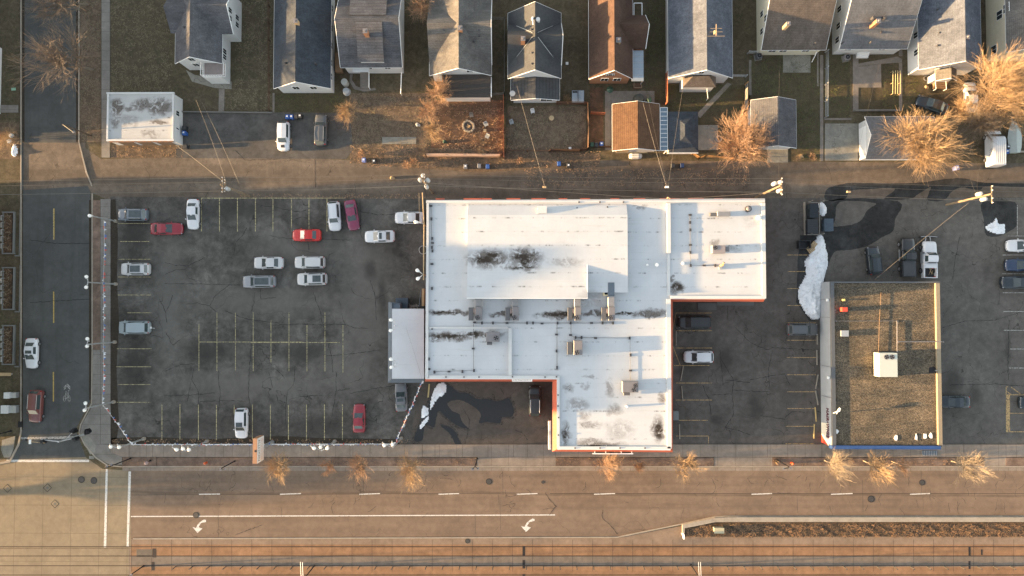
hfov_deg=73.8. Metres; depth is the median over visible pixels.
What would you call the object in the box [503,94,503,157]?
fence
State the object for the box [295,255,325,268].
parked car
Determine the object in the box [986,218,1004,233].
snow pile
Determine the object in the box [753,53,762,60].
air conditioner
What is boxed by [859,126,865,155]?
garage door
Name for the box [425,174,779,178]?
overhead wire
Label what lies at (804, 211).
pen kerb
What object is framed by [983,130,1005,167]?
box van
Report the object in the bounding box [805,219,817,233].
dumpster
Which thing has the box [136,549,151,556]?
track crossing mat
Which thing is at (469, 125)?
fire pit
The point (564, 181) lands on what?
overhead wire
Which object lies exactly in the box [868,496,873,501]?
manhole
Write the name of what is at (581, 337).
roof pipe
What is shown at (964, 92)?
parked car
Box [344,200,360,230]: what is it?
parked car
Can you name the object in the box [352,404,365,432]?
parked car
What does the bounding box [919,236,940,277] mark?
pickup truck
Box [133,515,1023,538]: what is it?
track kerb
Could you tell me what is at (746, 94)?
fence
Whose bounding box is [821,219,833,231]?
dumpster
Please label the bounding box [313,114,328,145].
parked car
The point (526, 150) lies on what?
fence
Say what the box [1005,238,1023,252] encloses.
parked car
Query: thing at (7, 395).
street box
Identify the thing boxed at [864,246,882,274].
parked car
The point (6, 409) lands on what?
street box
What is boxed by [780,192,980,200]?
overhead wire
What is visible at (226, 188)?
utility pole
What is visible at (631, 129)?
garage
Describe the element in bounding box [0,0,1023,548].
ground
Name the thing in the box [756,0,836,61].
house
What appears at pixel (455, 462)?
verge litter
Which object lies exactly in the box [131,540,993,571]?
track joints
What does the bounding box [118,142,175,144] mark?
garage door
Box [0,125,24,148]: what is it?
bush
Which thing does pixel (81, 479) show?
manhole
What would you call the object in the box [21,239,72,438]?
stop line
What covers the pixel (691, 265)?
roof pipe
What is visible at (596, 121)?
leaf litter
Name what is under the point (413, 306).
junk pile
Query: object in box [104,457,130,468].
street lamp
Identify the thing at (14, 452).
kerb
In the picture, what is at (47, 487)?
utility cover
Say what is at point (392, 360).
floodlight
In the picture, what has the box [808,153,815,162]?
brush
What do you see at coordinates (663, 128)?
carport
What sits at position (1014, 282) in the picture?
parked car
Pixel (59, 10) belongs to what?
bare tree
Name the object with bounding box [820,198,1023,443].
lot
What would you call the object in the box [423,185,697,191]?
overhead wire
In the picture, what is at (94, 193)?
overhead wire
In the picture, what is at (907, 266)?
pickup truck
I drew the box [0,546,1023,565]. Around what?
rail grooves
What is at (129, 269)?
parked car
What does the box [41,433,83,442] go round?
signal mast
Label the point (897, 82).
climbing rails
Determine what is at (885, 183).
overhead wire
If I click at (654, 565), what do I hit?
barrier chain
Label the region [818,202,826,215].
snow pile
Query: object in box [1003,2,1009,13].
window
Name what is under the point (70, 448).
street approach
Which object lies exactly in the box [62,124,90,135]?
street lamp
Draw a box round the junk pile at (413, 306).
[409,304,418,308]
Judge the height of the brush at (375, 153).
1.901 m
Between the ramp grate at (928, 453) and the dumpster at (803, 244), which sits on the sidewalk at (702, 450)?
the ramp grate at (928, 453)
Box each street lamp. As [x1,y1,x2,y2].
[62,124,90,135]
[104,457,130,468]
[776,459,791,469]
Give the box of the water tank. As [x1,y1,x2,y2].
[341,78,350,95]
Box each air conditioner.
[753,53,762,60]
[841,54,850,62]
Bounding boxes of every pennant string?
[102,221,106,283]
[102,285,105,339]
[102,344,105,403]
[103,405,132,443]
[131,442,204,445]
[206,443,328,445]
[331,443,389,445]
[394,381,423,443]
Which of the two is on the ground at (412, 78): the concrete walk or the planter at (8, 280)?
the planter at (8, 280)
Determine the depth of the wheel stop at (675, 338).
102.48 m
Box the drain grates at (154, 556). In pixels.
[151,546,981,575]
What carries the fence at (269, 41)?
on the ground at (412, 78)
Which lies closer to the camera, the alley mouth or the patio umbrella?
the patio umbrella
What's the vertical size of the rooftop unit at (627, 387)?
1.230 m
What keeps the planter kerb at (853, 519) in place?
on the track side at (671, 536)
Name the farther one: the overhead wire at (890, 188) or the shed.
the shed
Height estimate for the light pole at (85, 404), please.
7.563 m
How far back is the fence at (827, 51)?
102.40 m
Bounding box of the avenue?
[131,471,1023,537]
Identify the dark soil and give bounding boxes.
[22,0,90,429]
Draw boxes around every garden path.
[219,50,901,160]
[350,73,375,91]
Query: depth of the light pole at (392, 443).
95.71 m
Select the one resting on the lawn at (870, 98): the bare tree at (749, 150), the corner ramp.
the bare tree at (749, 150)
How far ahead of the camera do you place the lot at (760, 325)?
102.29 m
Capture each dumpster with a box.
[396,298,408,307]
[797,241,810,248]
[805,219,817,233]
[807,204,817,217]
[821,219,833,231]
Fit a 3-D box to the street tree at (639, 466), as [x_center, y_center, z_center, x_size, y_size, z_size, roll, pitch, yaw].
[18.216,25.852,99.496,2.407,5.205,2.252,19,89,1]
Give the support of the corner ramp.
on the ground at (412, 78)
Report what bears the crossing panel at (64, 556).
on the track side at (671, 536)
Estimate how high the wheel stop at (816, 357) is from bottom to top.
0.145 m
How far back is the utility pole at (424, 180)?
94.00 m
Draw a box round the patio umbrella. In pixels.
[606,86,613,92]
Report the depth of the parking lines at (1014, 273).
102.13 m
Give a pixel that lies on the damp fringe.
(450, 421)
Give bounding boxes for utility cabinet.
[713,526,723,533]
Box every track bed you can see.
[131,567,1023,575]
[132,545,1023,555]
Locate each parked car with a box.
[23,338,40,368]
[26,390,45,422]
[118,207,148,221]
[119,320,151,334]
[121,262,150,275]
[150,221,183,235]
[186,199,200,229]
[233,408,249,437]
[243,274,276,288]
[254,256,283,269]
[275,121,290,151]
[292,228,321,241]
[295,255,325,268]
[297,272,327,285]
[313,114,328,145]
[327,201,341,230]
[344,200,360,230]
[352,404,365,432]
[365,229,394,242]
[393,383,407,411]
[395,211,422,223]
[528,385,541,415]
[677,315,710,329]
[683,350,713,363]
[786,322,817,336]
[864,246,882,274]
[914,95,948,115]
[942,395,969,408]
[961,82,977,112]
[999,275,1023,289]
[1004,258,1023,271]
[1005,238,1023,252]
[1017,396,1023,408]
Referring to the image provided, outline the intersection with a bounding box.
[0,457,130,547]
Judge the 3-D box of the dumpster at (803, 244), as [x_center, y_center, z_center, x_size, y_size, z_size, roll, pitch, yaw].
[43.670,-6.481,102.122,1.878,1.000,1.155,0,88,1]
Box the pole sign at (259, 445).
[253,435,273,463]
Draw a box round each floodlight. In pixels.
[389,318,395,331]
[389,357,396,368]
[415,268,425,280]
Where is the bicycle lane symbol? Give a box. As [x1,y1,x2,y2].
[63,384,70,400]
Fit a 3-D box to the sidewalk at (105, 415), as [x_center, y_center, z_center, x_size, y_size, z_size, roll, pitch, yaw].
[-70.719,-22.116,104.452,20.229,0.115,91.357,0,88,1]
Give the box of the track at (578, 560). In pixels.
[132,556,1023,564]
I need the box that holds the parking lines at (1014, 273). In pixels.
[1002,205,1023,330]
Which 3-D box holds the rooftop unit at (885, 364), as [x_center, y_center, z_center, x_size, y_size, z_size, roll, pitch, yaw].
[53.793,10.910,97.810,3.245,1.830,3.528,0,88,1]
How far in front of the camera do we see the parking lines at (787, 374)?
102.23 m
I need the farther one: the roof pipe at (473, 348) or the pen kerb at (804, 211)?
the pen kerb at (804, 211)
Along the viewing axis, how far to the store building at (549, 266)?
96.71 m
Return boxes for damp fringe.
[412,382,515,443]
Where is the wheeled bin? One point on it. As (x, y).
(185, 146)
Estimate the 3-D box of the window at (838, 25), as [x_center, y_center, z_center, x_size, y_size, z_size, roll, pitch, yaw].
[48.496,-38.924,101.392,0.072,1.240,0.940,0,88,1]
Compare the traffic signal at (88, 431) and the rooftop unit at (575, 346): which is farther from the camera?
the traffic signal at (88, 431)
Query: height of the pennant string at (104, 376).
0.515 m
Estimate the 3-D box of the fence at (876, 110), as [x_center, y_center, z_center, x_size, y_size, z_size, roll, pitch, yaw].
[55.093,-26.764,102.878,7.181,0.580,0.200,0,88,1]
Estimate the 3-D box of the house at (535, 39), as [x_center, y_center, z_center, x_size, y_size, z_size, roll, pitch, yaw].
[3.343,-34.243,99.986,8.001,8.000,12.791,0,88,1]
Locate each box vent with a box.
[840,307,847,311]
[840,330,848,336]
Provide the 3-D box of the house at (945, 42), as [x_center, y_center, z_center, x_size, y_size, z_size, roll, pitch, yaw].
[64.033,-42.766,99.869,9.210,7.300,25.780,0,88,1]
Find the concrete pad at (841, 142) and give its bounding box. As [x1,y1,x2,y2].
[186,55,857,162]
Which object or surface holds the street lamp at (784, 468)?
on the verge
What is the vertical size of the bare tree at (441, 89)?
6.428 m
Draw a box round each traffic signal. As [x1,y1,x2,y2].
[69,428,77,432]
[71,436,80,441]
[84,428,91,434]
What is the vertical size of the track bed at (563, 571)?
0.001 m
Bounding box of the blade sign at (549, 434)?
[548,419,550,449]
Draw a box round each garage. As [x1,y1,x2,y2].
[106,92,182,144]
[612,101,659,151]
[667,112,697,153]
[748,96,796,149]
[859,116,941,159]
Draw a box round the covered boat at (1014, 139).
[1006,117,1021,152]
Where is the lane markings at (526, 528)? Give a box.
[131,493,929,532]
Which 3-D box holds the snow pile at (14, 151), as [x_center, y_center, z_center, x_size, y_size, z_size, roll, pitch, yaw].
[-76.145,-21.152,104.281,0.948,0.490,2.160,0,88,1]
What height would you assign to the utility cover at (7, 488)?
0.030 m
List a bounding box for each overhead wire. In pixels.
[0,191,194,194]
[7,191,204,194]
[8,182,202,185]
[41,177,217,180]
[290,178,421,181]
[423,182,662,198]
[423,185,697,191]
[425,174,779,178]
[429,178,655,182]
[447,186,709,191]
[780,178,974,186]
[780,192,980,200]
[782,183,985,191]
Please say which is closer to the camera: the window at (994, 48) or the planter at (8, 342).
the window at (994, 48)
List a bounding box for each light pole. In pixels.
[82,400,115,411]
[84,275,117,288]
[85,337,116,347]
[87,214,117,222]
[109,437,145,448]
[172,439,208,451]
[310,439,336,450]
[382,436,402,447]
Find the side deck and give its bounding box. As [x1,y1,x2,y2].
[633,81,641,88]
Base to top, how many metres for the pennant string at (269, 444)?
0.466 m
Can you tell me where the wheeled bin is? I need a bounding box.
[183,144,189,148]
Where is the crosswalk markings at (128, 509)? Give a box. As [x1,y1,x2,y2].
[6,460,130,547]
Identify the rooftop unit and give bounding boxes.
[469,299,481,319]
[486,332,499,344]
[505,299,518,319]
[567,299,580,319]
[567,340,582,354]
[601,283,614,319]
[621,381,638,394]
[709,212,729,216]
[710,245,728,253]
[874,351,897,376]
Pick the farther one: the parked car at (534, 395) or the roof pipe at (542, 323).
the parked car at (534, 395)
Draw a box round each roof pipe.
[428,324,474,373]
[429,205,433,289]
[473,322,613,323]
[569,334,631,379]
[689,214,717,266]
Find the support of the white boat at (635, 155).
on the ground at (412, 78)
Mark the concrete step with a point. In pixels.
(707, 306)
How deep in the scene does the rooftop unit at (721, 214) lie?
96.25 m
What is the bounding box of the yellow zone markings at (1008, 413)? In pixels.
[1006,386,1023,431]
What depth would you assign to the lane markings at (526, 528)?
102.30 m
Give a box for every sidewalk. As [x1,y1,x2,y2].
[0,0,110,443]
[110,444,1023,456]
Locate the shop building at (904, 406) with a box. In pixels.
[820,282,942,448]
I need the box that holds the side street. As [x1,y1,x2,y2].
[22,0,89,436]
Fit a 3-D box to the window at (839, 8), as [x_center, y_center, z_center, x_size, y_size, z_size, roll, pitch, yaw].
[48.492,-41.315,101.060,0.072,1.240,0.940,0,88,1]
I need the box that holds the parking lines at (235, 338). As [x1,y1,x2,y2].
[116,198,342,439]
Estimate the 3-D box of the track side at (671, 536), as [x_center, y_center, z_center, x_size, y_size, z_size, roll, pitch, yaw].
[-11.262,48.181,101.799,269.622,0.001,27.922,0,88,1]
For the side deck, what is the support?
attached to the house at (618, 31)
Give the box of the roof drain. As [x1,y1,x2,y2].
[929,367,936,372]
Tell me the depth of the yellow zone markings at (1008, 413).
101.63 m
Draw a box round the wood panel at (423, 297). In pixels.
[422,289,425,305]
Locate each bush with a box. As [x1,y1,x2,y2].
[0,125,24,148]
[563,94,570,103]
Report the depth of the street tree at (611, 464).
97.10 m
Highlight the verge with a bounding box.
[122,457,1023,465]
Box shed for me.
[572,90,583,100]
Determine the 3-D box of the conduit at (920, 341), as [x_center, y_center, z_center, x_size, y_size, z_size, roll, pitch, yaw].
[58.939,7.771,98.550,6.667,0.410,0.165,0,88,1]
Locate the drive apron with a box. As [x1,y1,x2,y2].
[477,457,1005,465]
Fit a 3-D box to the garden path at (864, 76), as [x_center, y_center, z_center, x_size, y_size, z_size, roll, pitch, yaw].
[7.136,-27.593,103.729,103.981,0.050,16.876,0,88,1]
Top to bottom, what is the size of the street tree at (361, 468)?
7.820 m
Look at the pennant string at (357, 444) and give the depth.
100.26 m
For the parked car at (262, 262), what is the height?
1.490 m
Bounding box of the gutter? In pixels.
[122,467,1023,470]
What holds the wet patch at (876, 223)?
on the lot at (970, 346)
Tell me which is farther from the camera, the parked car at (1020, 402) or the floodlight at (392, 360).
the parked car at (1020, 402)
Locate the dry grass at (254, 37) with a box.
[0,0,585,155]
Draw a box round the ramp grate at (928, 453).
[922,450,936,455]
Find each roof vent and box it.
[538,206,546,212]
[744,206,751,211]
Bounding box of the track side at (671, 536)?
[129,526,1023,574]
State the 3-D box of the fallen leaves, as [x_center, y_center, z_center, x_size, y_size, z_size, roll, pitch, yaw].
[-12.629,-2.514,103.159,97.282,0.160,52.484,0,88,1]
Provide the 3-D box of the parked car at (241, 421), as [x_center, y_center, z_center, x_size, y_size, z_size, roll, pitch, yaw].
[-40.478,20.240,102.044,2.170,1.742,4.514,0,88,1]
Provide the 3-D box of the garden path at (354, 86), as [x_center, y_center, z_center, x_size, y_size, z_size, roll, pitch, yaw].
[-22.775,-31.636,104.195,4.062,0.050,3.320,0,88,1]
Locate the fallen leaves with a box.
[111,100,749,444]
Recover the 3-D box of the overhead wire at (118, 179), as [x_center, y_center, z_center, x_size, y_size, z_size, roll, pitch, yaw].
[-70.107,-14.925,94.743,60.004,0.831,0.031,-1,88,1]
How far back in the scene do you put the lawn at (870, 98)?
103.44 m
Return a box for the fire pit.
[462,120,474,132]
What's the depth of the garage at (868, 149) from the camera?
99.91 m
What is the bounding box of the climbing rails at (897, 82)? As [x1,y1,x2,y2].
[890,70,900,94]
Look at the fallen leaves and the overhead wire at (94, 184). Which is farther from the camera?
the fallen leaves
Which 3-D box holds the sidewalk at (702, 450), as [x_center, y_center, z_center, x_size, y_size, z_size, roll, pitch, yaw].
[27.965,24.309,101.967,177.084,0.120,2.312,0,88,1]
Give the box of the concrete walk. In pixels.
[717,302,753,305]
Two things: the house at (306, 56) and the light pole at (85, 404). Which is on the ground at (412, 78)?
the house at (306, 56)
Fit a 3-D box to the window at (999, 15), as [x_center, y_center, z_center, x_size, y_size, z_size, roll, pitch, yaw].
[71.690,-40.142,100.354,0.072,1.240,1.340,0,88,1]
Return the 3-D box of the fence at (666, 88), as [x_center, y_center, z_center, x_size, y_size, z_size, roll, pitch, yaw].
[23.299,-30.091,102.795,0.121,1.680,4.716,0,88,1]
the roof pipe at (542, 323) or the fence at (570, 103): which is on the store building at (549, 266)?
the roof pipe at (542, 323)
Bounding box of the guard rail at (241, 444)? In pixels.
[181,444,326,444]
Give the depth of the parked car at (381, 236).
102.42 m
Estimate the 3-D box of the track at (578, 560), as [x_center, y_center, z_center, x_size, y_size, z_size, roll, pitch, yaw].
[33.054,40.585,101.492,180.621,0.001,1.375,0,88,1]
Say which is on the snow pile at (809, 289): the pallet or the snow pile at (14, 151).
the pallet
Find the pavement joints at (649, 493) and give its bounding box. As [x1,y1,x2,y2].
[150,445,1023,537]
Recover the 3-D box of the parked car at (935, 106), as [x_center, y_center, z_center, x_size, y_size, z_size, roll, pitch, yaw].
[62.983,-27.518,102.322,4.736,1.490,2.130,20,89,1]
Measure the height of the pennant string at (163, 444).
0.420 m
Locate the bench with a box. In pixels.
[0,373,12,375]
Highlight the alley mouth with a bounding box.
[23,143,87,189]
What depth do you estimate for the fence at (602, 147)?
103.38 m
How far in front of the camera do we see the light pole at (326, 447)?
95.62 m
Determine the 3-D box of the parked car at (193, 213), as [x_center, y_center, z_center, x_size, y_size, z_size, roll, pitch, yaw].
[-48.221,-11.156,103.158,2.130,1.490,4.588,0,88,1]
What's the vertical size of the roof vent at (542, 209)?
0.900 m
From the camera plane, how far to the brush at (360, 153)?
102.99 m
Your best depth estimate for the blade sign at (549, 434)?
97.95 m
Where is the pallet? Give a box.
[807,244,815,253]
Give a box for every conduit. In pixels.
[878,292,881,351]
[897,341,943,341]
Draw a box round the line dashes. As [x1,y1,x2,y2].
[53,208,53,401]
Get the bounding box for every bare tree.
[3,12,96,101]
[24,0,91,33]
[333,98,358,131]
[404,0,436,24]
[413,98,439,122]
[418,116,442,144]
[424,73,453,109]
[707,101,779,175]
[872,106,976,186]
[944,38,1023,129]
[948,101,1005,157]
[950,89,979,124]
[961,58,1023,136]
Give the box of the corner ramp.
[80,350,121,464]
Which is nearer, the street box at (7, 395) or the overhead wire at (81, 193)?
the overhead wire at (81, 193)
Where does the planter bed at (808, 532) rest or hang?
on the track side at (671, 536)
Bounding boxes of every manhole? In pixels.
[78,476,84,482]
[91,477,96,483]
[193,512,198,517]
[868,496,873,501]
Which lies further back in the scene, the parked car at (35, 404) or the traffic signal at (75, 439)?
the parked car at (35, 404)
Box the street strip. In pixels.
[93,200,99,349]
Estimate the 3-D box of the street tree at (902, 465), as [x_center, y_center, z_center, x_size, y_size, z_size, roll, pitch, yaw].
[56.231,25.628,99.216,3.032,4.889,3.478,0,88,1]
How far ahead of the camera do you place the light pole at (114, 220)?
100.88 m
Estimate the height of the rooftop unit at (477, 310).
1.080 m
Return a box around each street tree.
[254,448,291,485]
[317,459,335,476]
[341,450,370,483]
[393,447,428,493]
[593,453,624,483]
[633,460,646,472]
[670,450,707,483]
[819,450,855,485]
[863,449,896,490]
[891,458,913,475]
[950,452,994,484]
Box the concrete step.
[698,303,716,309]
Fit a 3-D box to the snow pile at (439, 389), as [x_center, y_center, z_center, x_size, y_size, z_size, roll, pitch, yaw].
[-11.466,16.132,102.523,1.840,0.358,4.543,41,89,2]
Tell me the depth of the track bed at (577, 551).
101.79 m
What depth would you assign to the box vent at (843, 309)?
98.17 m
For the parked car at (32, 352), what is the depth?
102.61 m
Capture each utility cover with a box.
[3,484,11,492]
[43,484,51,491]
[51,500,58,507]
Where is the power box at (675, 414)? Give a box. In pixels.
[673,410,678,419]
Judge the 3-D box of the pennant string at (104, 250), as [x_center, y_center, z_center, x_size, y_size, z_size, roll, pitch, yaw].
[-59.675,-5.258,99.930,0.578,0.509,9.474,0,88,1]
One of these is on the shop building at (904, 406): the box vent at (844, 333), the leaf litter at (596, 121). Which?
the box vent at (844, 333)
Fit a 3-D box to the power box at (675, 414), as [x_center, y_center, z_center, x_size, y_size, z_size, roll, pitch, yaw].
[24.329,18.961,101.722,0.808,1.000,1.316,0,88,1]
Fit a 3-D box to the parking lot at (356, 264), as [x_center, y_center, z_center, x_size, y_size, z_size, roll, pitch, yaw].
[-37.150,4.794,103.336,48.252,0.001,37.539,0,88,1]
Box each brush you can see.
[357,149,368,156]
[372,148,379,156]
[402,160,413,168]
[410,158,420,164]
[416,145,428,157]
[476,145,484,156]
[793,153,802,160]
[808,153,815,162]
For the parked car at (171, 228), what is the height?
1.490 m
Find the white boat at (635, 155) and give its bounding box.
[629,153,641,158]
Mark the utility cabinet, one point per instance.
(718, 530)
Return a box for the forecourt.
[410,381,551,443]
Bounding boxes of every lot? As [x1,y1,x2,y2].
[110,197,424,443]
[673,198,821,443]
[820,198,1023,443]
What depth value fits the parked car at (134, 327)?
101.91 m
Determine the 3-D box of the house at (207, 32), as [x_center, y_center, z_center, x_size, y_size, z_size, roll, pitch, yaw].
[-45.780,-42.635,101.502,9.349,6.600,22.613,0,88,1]
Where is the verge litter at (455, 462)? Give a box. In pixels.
[124,457,979,465]
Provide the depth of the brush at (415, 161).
102.65 m
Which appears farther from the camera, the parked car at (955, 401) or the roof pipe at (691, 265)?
the parked car at (955, 401)
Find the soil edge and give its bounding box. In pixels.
[111,199,398,443]
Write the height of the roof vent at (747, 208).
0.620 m
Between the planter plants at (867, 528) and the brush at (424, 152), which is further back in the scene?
the brush at (424, 152)
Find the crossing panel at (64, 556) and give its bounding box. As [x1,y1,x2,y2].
[0,549,128,575]
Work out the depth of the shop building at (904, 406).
98.72 m
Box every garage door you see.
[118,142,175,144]
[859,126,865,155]
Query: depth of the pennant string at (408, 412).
98.84 m
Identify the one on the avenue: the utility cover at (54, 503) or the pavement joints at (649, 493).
the pavement joints at (649, 493)
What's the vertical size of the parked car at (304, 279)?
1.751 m
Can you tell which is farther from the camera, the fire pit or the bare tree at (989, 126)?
the fire pit
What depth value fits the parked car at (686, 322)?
100.94 m
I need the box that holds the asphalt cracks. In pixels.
[28,150,1020,533]
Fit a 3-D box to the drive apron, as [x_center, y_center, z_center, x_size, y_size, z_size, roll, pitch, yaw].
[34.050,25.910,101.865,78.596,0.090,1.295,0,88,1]
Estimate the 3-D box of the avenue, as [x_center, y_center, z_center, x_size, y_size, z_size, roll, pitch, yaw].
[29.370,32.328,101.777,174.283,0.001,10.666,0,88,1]
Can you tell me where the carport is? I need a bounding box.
[660,107,667,152]
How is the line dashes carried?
on the side street
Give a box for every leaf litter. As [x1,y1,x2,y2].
[0,0,585,158]
[350,148,599,171]
[431,88,602,149]
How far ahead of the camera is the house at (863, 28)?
98.91 m
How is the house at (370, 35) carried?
on the ground at (412, 78)
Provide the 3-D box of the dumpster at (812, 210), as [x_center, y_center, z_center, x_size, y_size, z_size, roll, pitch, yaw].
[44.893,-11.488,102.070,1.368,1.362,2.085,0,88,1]
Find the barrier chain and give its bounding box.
[290,565,922,565]
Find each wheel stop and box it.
[675,331,676,345]
[816,350,817,364]
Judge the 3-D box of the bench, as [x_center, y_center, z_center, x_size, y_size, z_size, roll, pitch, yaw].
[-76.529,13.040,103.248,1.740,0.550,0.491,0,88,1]
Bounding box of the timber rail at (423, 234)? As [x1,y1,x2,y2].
[422,192,424,279]
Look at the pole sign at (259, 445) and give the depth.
96.15 m
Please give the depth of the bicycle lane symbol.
103.36 m
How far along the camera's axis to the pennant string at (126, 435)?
99.21 m
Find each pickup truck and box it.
[897,238,918,276]
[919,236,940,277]
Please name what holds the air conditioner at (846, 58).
on the lawn at (870, 98)
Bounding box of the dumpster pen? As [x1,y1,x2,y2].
[807,200,824,234]
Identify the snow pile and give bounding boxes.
[11,144,17,156]
[420,416,428,428]
[421,406,428,417]
[430,383,445,409]
[798,235,827,319]
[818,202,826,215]
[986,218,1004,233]
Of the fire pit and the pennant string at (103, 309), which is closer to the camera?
the pennant string at (103, 309)
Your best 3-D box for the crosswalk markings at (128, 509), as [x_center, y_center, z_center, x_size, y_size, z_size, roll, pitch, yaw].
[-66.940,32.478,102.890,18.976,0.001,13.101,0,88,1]
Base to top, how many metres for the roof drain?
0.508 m
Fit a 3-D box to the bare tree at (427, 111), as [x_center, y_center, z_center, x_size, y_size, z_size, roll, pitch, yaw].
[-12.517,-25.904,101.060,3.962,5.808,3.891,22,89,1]
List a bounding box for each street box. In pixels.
[0,405,18,413]
[3,392,18,398]
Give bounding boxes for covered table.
[633,94,643,100]
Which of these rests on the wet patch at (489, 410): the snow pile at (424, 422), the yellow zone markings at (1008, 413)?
the snow pile at (424, 422)
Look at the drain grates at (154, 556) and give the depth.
101.88 m
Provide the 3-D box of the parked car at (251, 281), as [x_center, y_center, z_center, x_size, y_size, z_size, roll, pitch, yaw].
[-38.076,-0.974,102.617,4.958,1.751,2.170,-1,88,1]
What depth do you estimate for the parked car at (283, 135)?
102.79 m
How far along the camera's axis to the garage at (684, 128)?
100.54 m
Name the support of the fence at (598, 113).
on the leaf litter at (596, 121)
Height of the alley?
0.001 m
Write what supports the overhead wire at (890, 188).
attached to the utility pole at (779, 183)
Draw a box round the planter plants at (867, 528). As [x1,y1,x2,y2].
[686,523,1023,537]
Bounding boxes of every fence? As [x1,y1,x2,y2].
[182,111,272,112]
[267,0,270,110]
[426,153,499,157]
[492,17,504,94]
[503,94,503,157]
[505,149,549,151]
[550,101,588,151]
[589,146,611,147]
[590,111,605,114]
[665,71,667,104]
[692,153,731,159]
[744,81,748,110]
[824,49,828,117]
[853,109,901,111]
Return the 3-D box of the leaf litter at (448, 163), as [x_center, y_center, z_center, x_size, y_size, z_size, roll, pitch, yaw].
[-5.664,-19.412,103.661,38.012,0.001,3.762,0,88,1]
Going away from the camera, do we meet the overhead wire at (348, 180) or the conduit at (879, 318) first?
the overhead wire at (348, 180)
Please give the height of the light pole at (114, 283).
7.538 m
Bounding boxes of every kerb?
[0,0,21,463]
[78,0,121,466]
[122,466,1023,466]
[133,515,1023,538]
[682,517,1023,536]
[803,202,805,234]
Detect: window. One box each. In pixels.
[835,35,839,44]
[836,21,840,30]
[837,4,841,13]
[990,44,996,55]
[996,9,1002,20]
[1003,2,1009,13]
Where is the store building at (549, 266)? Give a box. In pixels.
[425,198,765,453]
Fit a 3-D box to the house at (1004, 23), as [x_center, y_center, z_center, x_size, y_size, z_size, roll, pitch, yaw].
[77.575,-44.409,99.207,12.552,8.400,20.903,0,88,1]
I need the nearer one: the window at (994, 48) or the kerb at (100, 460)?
the window at (994, 48)
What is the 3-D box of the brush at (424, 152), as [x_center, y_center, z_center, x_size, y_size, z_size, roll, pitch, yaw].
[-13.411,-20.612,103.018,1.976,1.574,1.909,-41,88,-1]
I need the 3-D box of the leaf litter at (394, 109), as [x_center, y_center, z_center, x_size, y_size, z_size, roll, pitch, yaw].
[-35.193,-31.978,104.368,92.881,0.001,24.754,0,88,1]
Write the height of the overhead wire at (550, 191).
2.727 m
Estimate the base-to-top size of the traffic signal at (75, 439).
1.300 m
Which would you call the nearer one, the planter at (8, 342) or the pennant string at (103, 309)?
the pennant string at (103, 309)
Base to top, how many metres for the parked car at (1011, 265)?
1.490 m
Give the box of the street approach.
[6,432,85,459]
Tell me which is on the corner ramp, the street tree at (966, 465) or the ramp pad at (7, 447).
the ramp pad at (7, 447)
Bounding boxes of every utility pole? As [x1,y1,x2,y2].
[220,177,250,197]
[418,173,433,193]
[754,178,782,198]
[945,185,993,205]
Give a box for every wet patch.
[414,385,513,443]
[796,235,824,320]
[821,178,1023,270]
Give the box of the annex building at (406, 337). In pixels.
[388,302,425,382]
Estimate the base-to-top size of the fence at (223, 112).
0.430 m
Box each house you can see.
[0,48,1,113]
[163,0,241,83]
[273,0,342,92]
[334,0,403,94]
[427,0,491,101]
[507,1,562,102]
[588,0,649,84]
[665,0,732,100]
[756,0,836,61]
[832,0,921,57]
[907,0,981,90]
[985,0,1023,60]
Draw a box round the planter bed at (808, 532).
[685,522,1023,536]
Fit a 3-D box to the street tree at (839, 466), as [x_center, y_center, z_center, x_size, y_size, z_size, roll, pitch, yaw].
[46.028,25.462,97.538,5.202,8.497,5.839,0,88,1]
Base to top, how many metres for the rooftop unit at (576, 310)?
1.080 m
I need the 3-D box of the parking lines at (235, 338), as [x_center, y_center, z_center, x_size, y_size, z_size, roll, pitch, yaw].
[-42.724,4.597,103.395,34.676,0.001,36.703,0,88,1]
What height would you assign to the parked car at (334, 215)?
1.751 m
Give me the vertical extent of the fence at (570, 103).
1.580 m
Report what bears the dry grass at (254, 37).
on the ground at (412, 78)
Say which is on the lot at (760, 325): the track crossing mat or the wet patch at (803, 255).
the wet patch at (803, 255)
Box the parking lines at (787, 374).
[673,271,815,443]
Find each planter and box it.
[0,267,19,311]
[1,212,19,255]
[2,325,19,366]
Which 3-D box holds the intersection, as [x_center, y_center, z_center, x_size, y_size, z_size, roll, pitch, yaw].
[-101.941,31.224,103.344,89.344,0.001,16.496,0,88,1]
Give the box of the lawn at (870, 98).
[275,0,898,159]
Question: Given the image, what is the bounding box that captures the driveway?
[176,112,352,158]
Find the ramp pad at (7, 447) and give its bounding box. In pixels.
[1,435,95,457]
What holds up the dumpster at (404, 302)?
on the parking lot at (356, 264)
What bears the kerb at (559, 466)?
on the ground at (412, 78)
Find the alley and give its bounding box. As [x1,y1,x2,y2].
[85,148,1023,199]
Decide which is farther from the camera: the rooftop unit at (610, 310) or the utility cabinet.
the utility cabinet
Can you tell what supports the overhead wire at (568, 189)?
attached to the utility pole at (424, 180)
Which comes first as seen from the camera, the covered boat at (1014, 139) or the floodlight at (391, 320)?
the floodlight at (391, 320)

